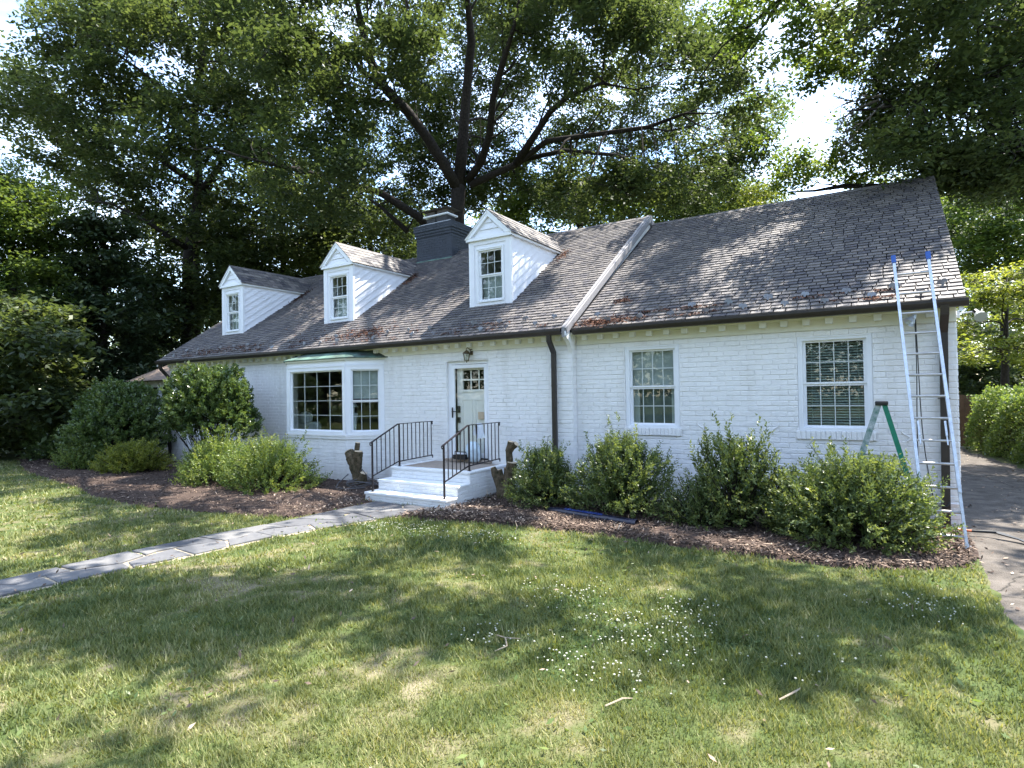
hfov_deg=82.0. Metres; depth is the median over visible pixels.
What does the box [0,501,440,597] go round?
garden path
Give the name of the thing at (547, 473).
shrub
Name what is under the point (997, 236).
driveway tree
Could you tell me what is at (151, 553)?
fallen leaves
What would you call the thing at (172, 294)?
evergreen tree
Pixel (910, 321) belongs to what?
clamp lamp
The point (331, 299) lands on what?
dormer window
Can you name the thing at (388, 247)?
backyard tree
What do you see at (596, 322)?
roof litter
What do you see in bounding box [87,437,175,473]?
azalea bush
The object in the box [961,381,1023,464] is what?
hedge
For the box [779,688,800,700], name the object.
twig
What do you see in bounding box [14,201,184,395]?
evergreen tree
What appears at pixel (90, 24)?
oak tree
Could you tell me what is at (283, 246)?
backyard tree
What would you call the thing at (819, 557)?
bark chips
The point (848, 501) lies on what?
shrub
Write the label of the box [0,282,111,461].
evergreen tree
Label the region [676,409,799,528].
shrub
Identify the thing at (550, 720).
lawn weeds
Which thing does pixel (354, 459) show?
tree stump
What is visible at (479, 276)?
dormer window
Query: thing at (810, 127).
sky
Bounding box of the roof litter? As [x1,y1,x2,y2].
[175,249,900,357]
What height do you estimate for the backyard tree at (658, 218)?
15.714 m
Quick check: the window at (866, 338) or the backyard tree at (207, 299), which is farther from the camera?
the backyard tree at (207, 299)
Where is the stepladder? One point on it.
(871, 424)
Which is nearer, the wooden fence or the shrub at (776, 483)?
the shrub at (776, 483)
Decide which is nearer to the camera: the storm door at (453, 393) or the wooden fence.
the storm door at (453, 393)
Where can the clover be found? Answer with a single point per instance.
(586, 617)
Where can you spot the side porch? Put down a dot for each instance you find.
(155, 378)
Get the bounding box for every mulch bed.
[16,453,378,517]
[402,492,979,570]
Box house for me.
[154,175,987,527]
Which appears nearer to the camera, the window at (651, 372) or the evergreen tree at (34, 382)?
the window at (651, 372)
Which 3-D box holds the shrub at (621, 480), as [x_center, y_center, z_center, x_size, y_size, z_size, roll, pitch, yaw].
[1.803,1.318,9.846,2.210,1.741,1.703,-1,-1,32]
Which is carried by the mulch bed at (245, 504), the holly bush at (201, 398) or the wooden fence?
the holly bush at (201, 398)
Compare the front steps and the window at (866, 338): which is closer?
the window at (866, 338)
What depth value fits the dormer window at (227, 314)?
19.13 m
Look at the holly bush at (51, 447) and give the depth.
19.33 m
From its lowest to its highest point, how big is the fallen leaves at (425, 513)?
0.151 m
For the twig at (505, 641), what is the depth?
4.88 m
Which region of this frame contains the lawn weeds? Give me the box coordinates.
[0,488,1009,767]
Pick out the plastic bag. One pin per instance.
(471, 452)
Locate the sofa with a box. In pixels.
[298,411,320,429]
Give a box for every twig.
[495,634,520,650]
[605,697,632,706]
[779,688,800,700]
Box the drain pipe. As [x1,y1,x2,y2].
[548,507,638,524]
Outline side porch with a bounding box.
[126,365,169,453]
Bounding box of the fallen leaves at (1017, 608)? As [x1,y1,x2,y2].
[960,452,1023,609]
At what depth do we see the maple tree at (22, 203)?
24.36 m
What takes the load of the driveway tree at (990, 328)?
on the lawn at (456, 752)
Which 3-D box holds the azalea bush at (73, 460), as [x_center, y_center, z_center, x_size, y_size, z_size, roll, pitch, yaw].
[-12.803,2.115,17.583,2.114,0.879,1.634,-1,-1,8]
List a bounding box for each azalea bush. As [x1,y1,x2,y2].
[45,440,105,469]
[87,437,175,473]
[168,425,259,486]
[207,426,332,495]
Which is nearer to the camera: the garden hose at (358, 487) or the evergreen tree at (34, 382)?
the garden hose at (358, 487)
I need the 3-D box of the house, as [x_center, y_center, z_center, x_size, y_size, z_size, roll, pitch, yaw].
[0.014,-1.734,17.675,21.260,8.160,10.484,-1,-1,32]
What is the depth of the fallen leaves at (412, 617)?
5.20 m
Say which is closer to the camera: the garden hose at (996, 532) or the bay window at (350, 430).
the garden hose at (996, 532)
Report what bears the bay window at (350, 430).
in the house
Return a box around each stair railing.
[369,421,432,491]
[441,422,500,498]
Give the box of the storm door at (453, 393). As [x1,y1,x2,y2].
[451,363,487,459]
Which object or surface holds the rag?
hanging from the stair railing at (450, 439)
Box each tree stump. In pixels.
[345,442,366,484]
[491,440,518,498]
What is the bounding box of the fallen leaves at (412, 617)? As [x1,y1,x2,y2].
[0,487,939,767]
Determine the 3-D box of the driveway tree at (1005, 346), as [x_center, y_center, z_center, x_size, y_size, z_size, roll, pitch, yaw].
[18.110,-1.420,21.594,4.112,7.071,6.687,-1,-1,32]
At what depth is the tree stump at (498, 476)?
11.27 m
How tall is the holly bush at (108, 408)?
2.943 m
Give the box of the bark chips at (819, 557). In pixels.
[19,453,976,566]
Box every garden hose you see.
[336,469,378,488]
[935,527,1023,541]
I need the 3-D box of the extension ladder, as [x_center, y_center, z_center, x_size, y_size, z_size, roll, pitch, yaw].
[5.652,0.106,8.004,0.490,4.012,1.281,-1,-1,18]
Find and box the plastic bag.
[465,442,479,462]
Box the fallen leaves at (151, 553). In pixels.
[19,508,391,585]
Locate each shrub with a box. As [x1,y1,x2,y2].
[501,435,588,509]
[559,412,682,517]
[649,469,755,530]
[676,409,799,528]
[754,434,967,556]
[756,463,831,532]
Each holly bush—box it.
[17,413,96,460]
[50,372,176,455]
[155,361,264,474]
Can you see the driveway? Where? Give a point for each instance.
(985, 502)
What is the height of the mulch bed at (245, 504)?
0.196 m
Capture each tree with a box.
[0,0,324,344]
[0,137,104,357]
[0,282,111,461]
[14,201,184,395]
[102,0,800,246]
[110,266,204,374]
[111,209,285,357]
[180,168,383,281]
[270,168,439,276]
[465,162,654,233]
[578,158,769,222]
[692,0,1023,215]
[718,177,792,210]
[939,190,1023,373]
[941,192,1022,411]
[956,253,1023,387]
[957,336,1023,430]
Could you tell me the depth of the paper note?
12.77 m
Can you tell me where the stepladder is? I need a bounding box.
[857,401,929,538]
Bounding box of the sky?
[0,0,1022,374]
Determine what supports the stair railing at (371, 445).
on the front steps
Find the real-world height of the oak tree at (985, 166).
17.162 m
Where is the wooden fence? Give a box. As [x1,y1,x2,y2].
[959,395,982,446]
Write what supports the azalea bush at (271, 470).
on the mulch bed at (245, 504)
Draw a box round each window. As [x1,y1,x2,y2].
[225,291,239,331]
[287,365,345,434]
[329,272,348,319]
[346,364,384,434]
[476,244,504,302]
[625,344,679,427]
[797,333,873,431]
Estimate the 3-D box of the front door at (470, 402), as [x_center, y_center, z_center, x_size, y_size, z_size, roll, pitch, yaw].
[-0.840,0.591,12.927,0.876,2.000,0.075,-1,-1,32]
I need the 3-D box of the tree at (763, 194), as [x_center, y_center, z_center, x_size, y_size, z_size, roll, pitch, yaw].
[12.577,-4.132,29.548,3.655,12.908,4.056,-1,-1,-21]
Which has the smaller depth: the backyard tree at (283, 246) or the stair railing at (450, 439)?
the stair railing at (450, 439)
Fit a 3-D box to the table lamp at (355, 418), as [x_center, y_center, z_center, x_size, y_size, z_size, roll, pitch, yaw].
[-3.912,0.845,14.566,0.200,0.760,0.200,-1,-1,32]
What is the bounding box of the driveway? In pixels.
[960,445,1023,629]
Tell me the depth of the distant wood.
46.21 m
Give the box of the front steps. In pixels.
[364,460,505,508]
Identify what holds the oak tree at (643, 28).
on the lawn at (456, 752)
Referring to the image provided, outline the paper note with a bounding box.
[478,412,483,418]
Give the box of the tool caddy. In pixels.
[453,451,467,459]
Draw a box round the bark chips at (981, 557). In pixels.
[15,459,993,573]
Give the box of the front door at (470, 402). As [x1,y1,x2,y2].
[457,367,484,452]
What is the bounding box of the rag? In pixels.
[473,423,484,438]
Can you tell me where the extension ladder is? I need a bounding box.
[891,251,970,548]
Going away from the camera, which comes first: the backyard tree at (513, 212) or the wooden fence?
the wooden fence
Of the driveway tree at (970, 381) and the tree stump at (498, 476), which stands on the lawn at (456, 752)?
the driveway tree at (970, 381)
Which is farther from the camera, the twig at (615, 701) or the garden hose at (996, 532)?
the garden hose at (996, 532)
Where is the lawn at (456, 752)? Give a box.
[0,430,1023,767]
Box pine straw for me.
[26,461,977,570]
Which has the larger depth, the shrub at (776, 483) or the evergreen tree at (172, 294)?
the evergreen tree at (172, 294)
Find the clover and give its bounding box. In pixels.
[322,515,986,700]
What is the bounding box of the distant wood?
[51,277,1023,379]
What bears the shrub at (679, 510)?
on the mulch bed at (671, 529)
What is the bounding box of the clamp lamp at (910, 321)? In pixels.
[903,311,932,495]
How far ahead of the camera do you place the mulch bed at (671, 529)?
8.07 m
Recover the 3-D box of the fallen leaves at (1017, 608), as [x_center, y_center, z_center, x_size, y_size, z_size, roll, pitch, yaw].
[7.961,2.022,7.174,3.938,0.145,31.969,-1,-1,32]
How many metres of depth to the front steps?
11.48 m
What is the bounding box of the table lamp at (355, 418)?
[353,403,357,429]
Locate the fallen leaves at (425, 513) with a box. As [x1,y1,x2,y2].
[199,484,759,546]
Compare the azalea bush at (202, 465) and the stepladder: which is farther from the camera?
the azalea bush at (202, 465)
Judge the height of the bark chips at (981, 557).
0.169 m

